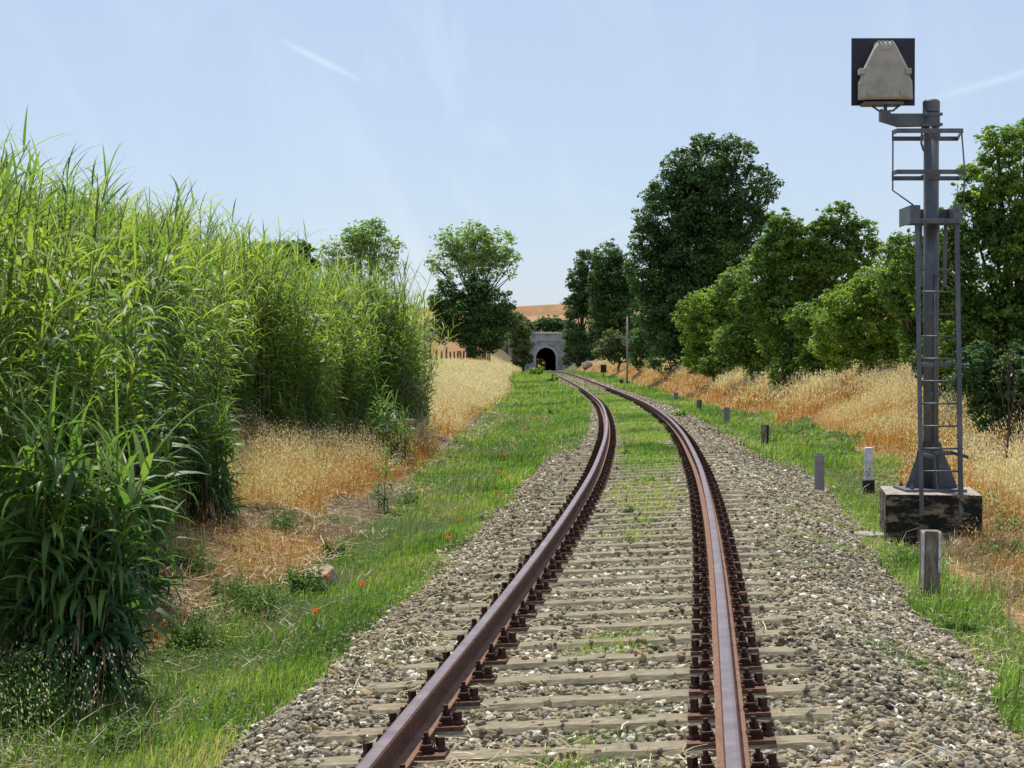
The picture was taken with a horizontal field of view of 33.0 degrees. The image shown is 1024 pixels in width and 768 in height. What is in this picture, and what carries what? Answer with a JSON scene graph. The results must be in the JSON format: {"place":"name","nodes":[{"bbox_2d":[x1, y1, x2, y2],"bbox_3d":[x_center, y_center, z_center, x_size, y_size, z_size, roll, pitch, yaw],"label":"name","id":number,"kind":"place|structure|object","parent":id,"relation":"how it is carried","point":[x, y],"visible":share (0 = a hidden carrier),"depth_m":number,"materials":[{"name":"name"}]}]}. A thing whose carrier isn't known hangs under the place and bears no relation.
{"place":"outdoors","nodes":[
{"label":"outdoors","id":0,"kind":"place"},
{"bbox_2d":[0,302,1023,767],"bbox_3d":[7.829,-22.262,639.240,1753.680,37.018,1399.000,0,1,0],"label":"ground","id":1,"kind":"structure","parent":0,"point":[530,314],"depth_m":16.42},
{"bbox_2d":[0,634,88,734],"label":"weed","id":2,"kind":"object","parent":1,"relation":"on","point":[59,702],"visible":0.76,"depth_m":10.21,"materials":[{"name":"green plant"}]},
{"bbox_2d":[0,620,160,767],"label":"oat grass","id":3,"kind":"structure","parent":1,"relation":"on","point":[40,700],"depth_m":9.89,"materials":[{"name":"green plant"}]},
{"bbox_2d":[0,359,201,709],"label":"reed clump","id":4,"kind":"object","parent":1,"relation":"on","point":[68,588],"visible":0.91,"depth_m":10.91,"materials":[{"name":"green plant"}]},
{"bbox_2d":[35,323,214,612],"bbox_3d":[-3.433,0.733,14.243,1.782,2.686,1.654,0,1,28],"label":"reed clump","id":5,"kind":"object","parent":1,"relation":"on","point":[156,537],"visible":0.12,"depth_m":14.25,"materials":[{"name":"green plant"}]},
{"bbox_2d":[88,713,166,760],"bbox_3d":[-2.113,1.930,9.500,0.419,0.248,0.369,-1,1,-33],"label":"weed","id":6,"kind":"object","parent":1,"relation":"on","point":[133,736],"visible":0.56,"depth_m":9.47,"materials":[{"name":"green plant"}]},
{"bbox_2d":[0,451,352,733],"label":"dry grass","id":7,"kind":"structure","parent":1,"relation":"on","point":[259,545],"depth_m":18.21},
{"bbox_2d":[161,607,214,647],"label":"weed","id":8,"kind":"object","parent":1,"relation":"on","point":[188,639],"visible":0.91,"depth_m":12.90,"materials":[{"name":"green plant"}]},
{"bbox_2d":[161,528,216,577],"bbox_3d":[-3.037,1.590,16.268,0.485,0.448,0.482,1,1,40],"label":"weed","id":9,"kind":"object","parent":1,"relation":"on","point":[182,560],"visible":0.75,"depth_m":16.28,"materials":[{"name":"green plant"}]},
{"bbox_2d":[167,369,254,523],"bbox_3d":[-3.593,0.727,19.678,1.392,2.012,1.480,0,1,0],"label":"reed clump","id":10,"kind":"object","parent":1,"relation":"on","point":[223,494],"visible":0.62,"depth_m":19.47,"materials":[{"name":"green plant"}]},
{"bbox_2d":[207,566,254,602],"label":"weed","id":11,"kind":"object","parent":1,"relation":"on","point":[217,590],"visible":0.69,"depth_m":15.10,"materials":[{"name":"green plant"}]},
{"bbox_2d":[0,105,462,668],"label":"giant reeds","id":12,"kind":"object","parent":1,"relation":"on","point":[176,309],"visible":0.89,"depth_m":18.26,"materials":[{"name":"green plant"}]},
{"bbox_2d":[228,579,284,617],"bbox_3d":[-2.169,1.800,14.597,0.499,0.297,0.546,0,1,0],"label":"weed","id":13,"kind":"object","parent":1,"relation":"on","point":[270,598],"visible":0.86,"depth_m":14.54,"materials":[{"name":"green plant"}]},
{"bbox_2d":[259,505,298,531],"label":"weed","id":14,"kind":"object","parent":1,"relation":"on","point":[285,524],"visible":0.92,"depth_m":20.23,"materials":[{"name":"green plant"}]},
{"bbox_2d":[269,240,309,270],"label":"distant tree","id":15,"kind":"object","parent":1,"relation":"on","point":[289,245],"visible":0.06,"depth_m":157.20,"materials":[{"name":"green plant"}]},
{"bbox_2d":[290,239,321,280],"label":"distant tree","id":16,"kind":"object","parent":1,"relation":"on","point":[312,259],"visible":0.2,"depth_m":164.28,"materials":[{"name":"green plant"}]},
{"bbox_2d":[285,564,327,592],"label":"weed","id":17,"kind":"object","parent":1,"relation":"on","point":[294,581],"visible":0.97,"depth_m":16.07,"materials":[{"name":"green plant"}]},
{"bbox_2d":[305,565,337,585],"bbox_3d":[-1.853,1.873,16.659,0.307,0.239,0.304,1,1,38],"label":"rock","id":18,"kind":"object","parent":1,"relation":"on","point":[329,570],"visible":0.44,"depth_m":16.60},
{"bbox_2d":[200,400,444,528],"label":"dry grass","id":19,"kind":"structure","parent":1,"relation":"on","point":[328,462],"depth_m":25.07,"materials":[{"name":"plant"}]},
{"bbox_2d":[319,537,345,554],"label":"weed","id":20,"kind":"object","parent":1,"relation":"on","point":[327,543],"visible":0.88,"depth_m":18.75,"materials":[{"name":"green plant"}]},
{"bbox_2d":[313,216,407,288],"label":"poplar","id":21,"kind":"object","parent":1,"relation":"on","point":[358,239],"visible":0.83,"depth_m":214.26,"materials":[{"name":"green plant"}]},
{"bbox_2d":[368,438,400,511],"bbox_3d":[-1.714,1.258,23.359,0.481,1.065,0.564,0,1,-28],"label":"reed clump","id":22,"kind":"object","parent":1,"relation":"on","point":[378,492],"visible":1,"depth_m":23.34,"materials":[{"name":"green plant"}]},
{"bbox_2d":[354,373,420,469],"bbox_3d":[-2.189,0.730,30.930,1.157,2.035,1.276,-1,1,-40],"label":"reed clump","id":23,"kind":"object","parent":1,"relation":"on","point":[384,427],"visible":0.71,"depth_m":30.86,"materials":[{"name":"green plant"}]},
{"bbox_2d":[395,481,420,504],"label":"weed","id":24,"kind":"object","parent":1,"relation":"on","point":[408,499],"visible":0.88,"depth_m":24.30,"materials":[{"name":"green plant"}]},
{"bbox_2d":[389,353,521,445],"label":"dry grass","id":25,"kind":"structure","parent":1,"relation":"on","point":[467,387],"depth_m":65.32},
{"bbox_2d":[421,346,490,360],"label":"stake fence","id":26,"kind":"object","parent":1,"relation":"on","point":[479,357],"visible":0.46,"depth_m":184.11,"materials":[{"name":"brown wood"}]},
{"bbox_2d":[422,266,519,359],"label":"ivy tree","id":27,"kind":"object","parent":1,"relation":"on","point":[485,326],"visible":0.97,"depth_m":194.82,"materials":[{"name":"green plant"}]},
{"bbox_2d":[424,219,523,358],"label":"poplar","id":28,"kind":"object","parent":1,"relation":"on","point":[483,253],"visible":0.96,"depth_m":199.31,"materials":[{"name":"green plant"}]},
{"bbox_2d":[0,366,1023,767],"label":"grass","id":29,"kind":"structure","parent":1,"relation":"on","point":[570,402],"depth_m":16.67,"materials":[{"name":"plant"}]},
{"bbox_2d":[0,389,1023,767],"bbox_3d":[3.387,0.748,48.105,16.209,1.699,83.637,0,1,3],"label":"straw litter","id":30,"kind":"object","parent":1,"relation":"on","point":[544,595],"visible":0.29,"depth_m":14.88,"materials":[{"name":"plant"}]},
{"bbox_2d":[0,391,1023,767],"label":"dry tufts","id":31,"kind":"object","parent":1,"relation":"on","point":[986,563],"visible":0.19,"depth_m":16.95,"materials":[{"name":"plant"}]},
{"bbox_2d":[0,387,1023,767],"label":"stray stalks","id":32,"kind":"object","parent":1,"relation":"on","point":[274,635],"visible":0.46,"depth_m":14.64,"materials":[{"name":"plant"}]},
{"bbox_2d":[507,311,537,371],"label":"shrub","id":33,"kind":"object","parent":1,"relation":"on","point":[522,345],"visible":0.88,"depth_m":334.14,"materials":[{"name":"green plant"}]},
{"bbox_2d":[507,332,573,370],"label":"tunnel portal","id":34,"kind":"object","parent":1,"relation":"on","point":[548,347],"visible":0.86,"depth_m":435.41,"materials":[{"name":"stone"}]},
{"bbox_2d":[532,315,574,331],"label":"shrub","id":35,"kind":"object","parent":1,"relation":"on","point":[553,324],"visible":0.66,"depth_m":444.77,"materials":[{"name":"green plant"}]},
{"bbox_2d":[561,330,595,365],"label":"shrub","id":36,"kind":"object","parent":1,"relation":"on","point":[570,356],"visible":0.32,"depth_m":329.42,"materials":[{"name":"green plant"}]},
{"bbox_2d":[559,249,601,368],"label":"tree","id":37,"kind":"object","parent":1,"relation":"on","point":[579,303],"visible":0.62,"depth_m":288.74,"materials":[{"name":"green plant"}]},
{"bbox_2d":[189,373,1023,767],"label":"ballast","id":38,"kind":"structure","parent":1,"relation":"on","point":[285,729],"depth_m":10.92,"materials":[{"name":"gravel"}]},
{"bbox_2d":[355,370,609,767],"bbox_3d":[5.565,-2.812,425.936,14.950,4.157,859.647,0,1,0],"label":"rail","id":39,"kind":"object","parent":38,"relation":"on","point":[398,743],"visible":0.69,"depth_m":10.11,"materials":[{"name":"metal"}]},
{"bbox_2d":[289,716,851,767],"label":"sleeper","id":40,"kind":"object","parent":38,"relation":"on","point":[764,738],"visible":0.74,"depth_m":7.84,"materials":[{"name":"concrete"}]},
{"bbox_2d":[314,690,832,745],"bbox_3d":[0.296,1.667,8.509,2.555,0.232,0.235,-4,0,7],"label":"sleeper","id":41,"kind":"object","parent":38,"relation":"on","point":[451,724],"visible":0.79,"depth_m":8.45,"materials":[{"name":"concrete"}]},
{"bbox_2d":[342,668,825,717],"bbox_3d":[0.377,1.661,9.139,2.555,0.232,0.235,-4,0,6],"label":"sleeper","id":42,"kind":"object","parent":38,"relation":"on","point":[468,700],"visible":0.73,"depth_m":9.07,"materials":[{"name":"concrete"}]},
{"bbox_2d":[364,648,815,694],"bbox_3d":[0.424,1.650,9.764,2.558,0.232,0.233,-4,0,6],"label":"sleeper","id":43,"kind":"object","parent":38,"relation":"on","point":[485,676],"visible":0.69,"depth_m":9.69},
{"bbox_2d":[350,747,854,767],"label":"sleeper","id":44,"kind":"object","parent":38,"relation":"on","point":[757,761],"visible":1,"depth_m":7.18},
{"bbox_2d":[390,631,817,675],"bbox_3d":[0.542,1.640,10.362,2.552,0.232,0.234,-4,0,6],"label":"sleeper","id":45,"kind":"object","parent":38,"relation":"on","point":[500,659],"visible":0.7,"depth_m":10.30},
{"bbox_2d":[405,616,806,656],"bbox_3d":[0.597,1.632,10.994,2.555,0.233,0.235,-4,0,6],"label":"sleeper","id":46,"kind":"object","parent":38,"relation":"on","point":[509,641],"visible":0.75,"depth_m":10.93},
{"bbox_2d":[417,602,797,640],"bbox_3d":[0.637,1.623,11.610,2.555,0.232,0.235,-4,0,6],"label":"sleeper","id":47,"kind":"object","parent":38,"relation":"on","point":[518,626],"visible":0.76,"depth_m":11.55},
{"bbox_2d":[443,578,788,612],"bbox_3d":[0.765,1.601,12.842,2.555,0.232,0.233,-3,0,7],"label":"sleeper","id":48,"kind":"object","parent":38,"relation":"on","point":[537,599],"visible":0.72,"depth_m":12.77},
{"bbox_2d":[439,590,799,625],"bbox_3d":[0.745,1.612,12.202,2.551,0.232,0.234,-3,0,6],"label":"sleeper","id":49,"kind":"object","parent":38,"relation":"on","point":[524,610],"visible":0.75,"depth_m":12.12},
{"bbox_2d":[455,568,783,601],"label":"sleeper","id":50,"kind":"object","parent":38,"relation":"on","point":[544,588],"visible":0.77,"depth_m":13.38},
{"bbox_2d":[466,559,778,588],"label":"sleeper","id":51,"kind":"object","parent":38,"relation":"on","point":[552,579],"visible":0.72,"depth_m":14.00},
{"bbox_2d":[477,550,777,578],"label":"sleeper","id":52,"kind":"object","parent":38,"relation":"on","point":[557,567],"visible":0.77,"depth_m":14.61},
{"bbox_2d":[537,490,746,508],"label":"sleeper","id":53,"kind":"object","parent":38,"relation":"on","point":[631,504],"visible":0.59,"depth_m":20.82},
{"bbox_2d":[549,370,749,767],"bbox_3d":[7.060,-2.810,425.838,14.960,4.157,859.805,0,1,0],"label":"rail","id":54,"kind":"object","parent":38,"relation":"on","point":[732,750],"visible":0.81,"depth_m":10.01,"materials":[{"name":"metal"}]},
{"bbox_2d":[584,238,641,357],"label":"tree","id":55,"kind":"object","parent":1,"relation":"on","point":[612,298],"visible":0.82,"depth_m":213.65,"materials":[{"name":"green plant"}]},
{"bbox_2d":[591,327,646,372],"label":"shrub","id":56,"kind":"object","parent":1,"relation":"on","point":[614,346],"visible":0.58,"depth_m":149.59,"materials":[{"name":"green plant"}]},
{"bbox_2d":[482,542,772,570],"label":"sleeper","id":57,"kind":"object","parent":1,"relation":"on","point":[564,560],"visible":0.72,"depth_m":15.24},
{"bbox_2d":[626,316,628,382],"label":"pole","id":58,"kind":"object","parent":1,"relation":"on","point":[627,349],"visible":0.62,"depth_m":121.33,"materials":[{"name":"metal"}]},
{"bbox_2d":[499,528,765,552],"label":"sleeper","id":59,"kind":"object","parent":1,"relation":"on","point":[574,544],"visible":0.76,"depth_m":16.44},
{"bbox_2d":[504,521,760,545],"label":"sleeper","id":60,"kind":"object","parent":1,"relation":"on","point":[576,536],"visible":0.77,"depth_m":17.09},
{"bbox_2d":[497,535,775,560],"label":"sleeper","id":61,"kind":"object","parent":1,"relation":"on","point":[567,550],"visible":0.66,"depth_m":15.85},
{"bbox_2d":[520,510,758,531],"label":"sleeper","id":62,"kind":"object","parent":1,"relation":"on","point":[620,526],"visible":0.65,"depth_m":18.32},
{"bbox_2d":[515,515,763,537],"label":"sleeper","id":63,"kind":"object","parent":1,"relation":"on","point":[580,529],"visible":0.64,"depth_m":17.73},
{"bbox_2d":[531,495,748,514],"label":"sleeper","id":64,"kind":"object","parent":1,"relation":"on","point":[592,506],"visible":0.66,"depth_m":20.18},
{"bbox_2d":[525,505,756,525],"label":"sleeper","id":65,"kind":"object","parent":1,"relation":"on","point":[597,521],"visible":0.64,"depth_m":18.94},
{"bbox_2d":[543,482,743,500],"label":"sleeper","id":66,"kind":"object","parent":1,"relation":"on","point":[614,495],"visible":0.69,"depth_m":22.06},
{"bbox_2d":[546,479,740,496],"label":"sleeper","id":67,"kind":"object","parent":1,"relation":"on","point":[597,487],"visible":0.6,"depth_m":22.67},
{"bbox_2d":[579,435,707,445],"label":"sleeper","id":68,"kind":"object","parent":1,"relation":"on","point":[662,442],"visible":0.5,"depth_m":33.79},
{"bbox_2d":[531,500,756,520],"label":"sleeper","id":69,"kind":"object","parent":1,"relation":"on","point":[604,515],"visible":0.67,"depth_m":19.54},
{"bbox_2d":[542,486,746,503],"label":"sleeper","id":70,"kind":"object","parent":1,"relation":"on","point":[599,500],"visible":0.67,"depth_m":21.41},
{"bbox_2d":[568,450,720,463],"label":"sleeper","id":71,"kind":"object","parent":1,"relation":"on","point":[679,457],"visible":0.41,"depth_m":28.81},
{"bbox_2d":[571,446,717,458],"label":"sleeper","id":72,"kind":"object","parent":1,"relation":"on","point":[677,453],"visible":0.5,"depth_m":30.11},
{"bbox_2d":[573,444,715,455],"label":"sleeper","id":73,"kind":"object","parent":1,"relation":"on","point":[697,446],"visible":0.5,"depth_m":30.71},
{"bbox_2d":[576,440,713,451],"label":"sleeper","id":74,"kind":"object","parent":1,"relation":"on","point":[691,441],"visible":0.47,"depth_m":31.94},
{"bbox_2d":[551,475,739,491],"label":"sleeper","id":75,"kind":"object","parent":1,"relation":"on","point":[665,486],"visible":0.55,"depth_m":23.26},
{"bbox_2d":[580,437,710,447],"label":"sleeper","id":76,"kind":"object","parent":1,"relation":"on","point":[664,443],"visible":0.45,"depth_m":33.15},
{"bbox_2d":[554,472,737,488],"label":"sleeper","id":77,"kind":"object","parent":1,"relation":"on","point":[676,482],"visible":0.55,"depth_m":23.87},
{"bbox_2d":[568,452,723,465],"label":"sleeper","id":78,"kind":"object","parent":1,"relation":"on","point":[685,455],"visible":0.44,"depth_m":28.23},
{"bbox_2d":[625,307,669,369],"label":"shrub","id":79,"kind":"object","parent":1,"relation":"on","point":[640,343],"visible":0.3,"depth_m":127.34,"materials":[{"name":"green plant"}]},
{"bbox_2d":[558,469,737,483],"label":"sleeper","id":80,"kind":"object","parent":1,"relation":"on","point":[618,481],"visible":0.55,"depth_m":24.50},
{"bbox_2d":[568,455,727,468],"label":"sleeper","id":81,"kind":"object","parent":1,"relation":"on","point":[679,463],"visible":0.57,"depth_m":27.60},
{"bbox_2d":[563,463,733,477],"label":"sleeper","id":82,"kind":"object","parent":1,"relation":"on","point":[671,472],"visible":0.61,"depth_m":25.73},
{"bbox_2d":[565,460,731,474],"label":"sleeper","id":83,"kind":"object","parent":1,"relation":"on","point":[655,470],"visible":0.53,"depth_m":26.34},
{"bbox_2d":[567,458,729,471],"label":"sleeper","id":84,"kind":"object","parent":1,"relation":"on","point":[610,467],"visible":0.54,"depth_m":26.98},
{"bbox_2d":[561,466,736,481],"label":"sleeper","id":85,"kind":"object","parent":1,"relation":"on","point":[661,475],"visible":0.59,"depth_m":25.12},
{"bbox_2d":[577,448,721,460],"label":"sleeper","id":86,"kind":"object","parent":1,"relation":"on","point":[683,450],"visible":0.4,"depth_m":29.46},
{"bbox_2d":[622,132,784,375],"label":"tree","id":87,"kind":"object","parent":1,"relation":"on","point":[687,196],"visible":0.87,"depth_m":106.86,"materials":[{"name":"green plant"}]},
{"bbox_2d":[669,277,745,385],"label":"shrub","id":88,"kind":"object","parent":1,"relation":"on","point":[713,316],"visible":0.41,"depth_m":83.53,"materials":[{"name":"green plant"}]},
{"bbox_2d":[696,351,756,377],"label":"shrub","id":89,"kind":"object","parent":1,"relation":"on","point":[712,368],"visible":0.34,"depth_m":81.72,"materials":[{"name":"green plant"}]},
{"bbox_2d":[705,261,781,385],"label":"shrub","id":90,"kind":"object","parent":1,"relation":"on","point":[733,337],"visible":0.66,"depth_m":71.62,"materials":[{"name":"green plant"}]},
{"bbox_2d":[761,424,768,445],"bbox_3d":[5.318,1.197,36.376,0.160,0.698,0.158,1,1,5],"label":"marker post","id":91,"kind":"object","parent":1,"relation":"on","point":[765,432],"visible":0.65,"depth_m":36.30,"materials":[{"name":"brown concrete"}]},
{"bbox_2d":[729,200,885,392],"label":"tree","id":92,"kind":"object","parent":1,"relation":"on","point":[782,244],"visible":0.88,"depth_m":59.55,"materials":[{"name":"green plant"}]},
{"bbox_2d":[594,354,1023,592],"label":"dry grass","id":93,"kind":"structure","parent":1,"relation":"on","point":[983,467],"depth_m":38.58,"materials":[{"name":"plant"}]},
{"bbox_2d":[814,454,823,490],"bbox_3d":[4.572,1.417,25.715,0.143,0.754,0.143,0,1,5],"label":"marker post","id":94,"kind":"object","parent":1,"relation":"on","point":[819,471],"visible":0.69,"depth_m":25.65,"materials":[{"name":"grey concrete"}]},
{"bbox_2d":[782,298,903,380],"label":"shrub","id":95,"kind":"object","parent":1,"relation":"on","point":[799,323],"visible":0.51,"depth_m":54.72,"materials":[{"name":"green plant"}]},
{"bbox_2d":[831,426,867,441],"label":"weed","id":96,"kind":"object","parent":1,"relation":"on","point":[841,438],"visible":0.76,"depth_m":36.50,"materials":[{"name":"green plant"}]},
{"bbox_2d":[803,259,909,383],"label":"shrub","id":97,"kind":"object","parent":1,"relation":"on","point":[851,320],"visible":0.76,"depth_m":48.66,"materials":[{"name":"green plant"}]},
{"bbox_2d":[862,447,874,494],"bbox_3d":[5.263,1.356,25.510,0.172,0.839,0.172,0,1,5],"label":"marker post","id":98,"kind":"object","parent":1,"relation":"on","point":[868,481],"visible":0.86,"depth_m":25.45,"materials":[{"name":"white paint"}]},
{"bbox_2d":[854,531,883,537],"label":"stone slab","id":99,"kind":"structure","parent":1,"relation":"on","point":[870,533],"depth_m":19.68,"materials":[{"name":"concrete"}]},
{"bbox_2d":[892,543,918,564],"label":"weed","id":100,"kind":"object","parent":1,"relation":"on","point":[907,555],"visible":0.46,"depth_m":16.95,"materials":[{"name":"green plant"}]},
{"bbox_2d":[870,235,954,393],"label":"tree","id":101,"kind":"object","parent":1,"relation":"on","point":[895,299],"visible":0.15,"depth_m":43.82,"materials":[{"name":"green plant"}]},
{"bbox_2d":[851,38,981,545],"bbox_3d":[4.615,-0.835,19.845,1.423,6.319,1.333,0,1,9],"label":"railway signal","id":102,"kind":"object","parent":1,"relation":"on","point":[930,495],"visible":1,"depth_m":19.69,"materials":[{"name":"metal"}]},
{"bbox_2d":[919,529,941,594],"bbox_3d":[3.613,1.645,14.951,0.168,0.758,0.173,1,1,5],"label":"marker post","id":103,"kind":"object","parent":1,"relation":"on","point":[930,554],"visible":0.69,"depth_m":14.87,"materials":[{"name":"grey concrete"}]},
{"bbox_2d":[907,333,969,415],"bbox_3d":[10.114,-0.296,36.001,3.765,2.609,2.209,0,1,0],"label":"shrub","id":104,"kind":"object","parent":1,"relation":"on","point":[941,372],"visible":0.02,"depth_m":35.97,"materials":[{"name":"green plant"}]},
{"bbox_2d":[879,117,1023,428],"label":"tree","id":105,"kind":"object","parent":1,"relation":"on","point":[993,317],"visible":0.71,"depth_m":32.70,"materials":[{"name":"green plant"}]},
{"bbox_2d":[940,617,977,635],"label":"weed","id":106,"kind":"object","parent":1,"relation":"on","point":[963,626],"visible":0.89,"depth_m":12.83,"materials":[{"name":"green plant"}]},
{"bbox_2d":[941,339,1023,454],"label":"shrub","id":107,"kind":"object","parent":1,"relation":"on","point":[991,401],"visible":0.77,"depth_m":28.33,"materials":[{"name":"green plant"}]},
{"bbox_2d":[976,533,1023,563],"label":"weed","id":108,"kind":"object","parent":1,"relation":"on","point":[997,548],"visible":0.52,"depth_m":16.89,"materials":[{"name":"green plant"}]},
{"bbox_2d":[980,482,1020,511],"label":"weed","id":109,"kind":"object","parent":1,"relation":"on","point":[994,497],"visible":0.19,"depth_m":22.83,"materials":[{"name":"green plant"}]},
{"bbox_2d":[990,348,1023,472],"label":"bare sapling","id":110,"kind":"object","parent":1,"relation":"on","point":[1008,424],"visible":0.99,"depth_m":25.50,"materials":[{"name":"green plant"}]},
{"bbox_2d":[991,505,1023,537],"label":"weed","id":111,"kind":"object","parent":1,"relation":"on","point":[1003,528],"visible":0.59,"depth_m":20.32,"materials":[{"name":"green plant"}]},
{"bbox_2d":[0,0,1023,308],"label":"sky","id":112,"kind":"structure","parent":0,"point":[545,122],"materials":[{"name":"blue"}]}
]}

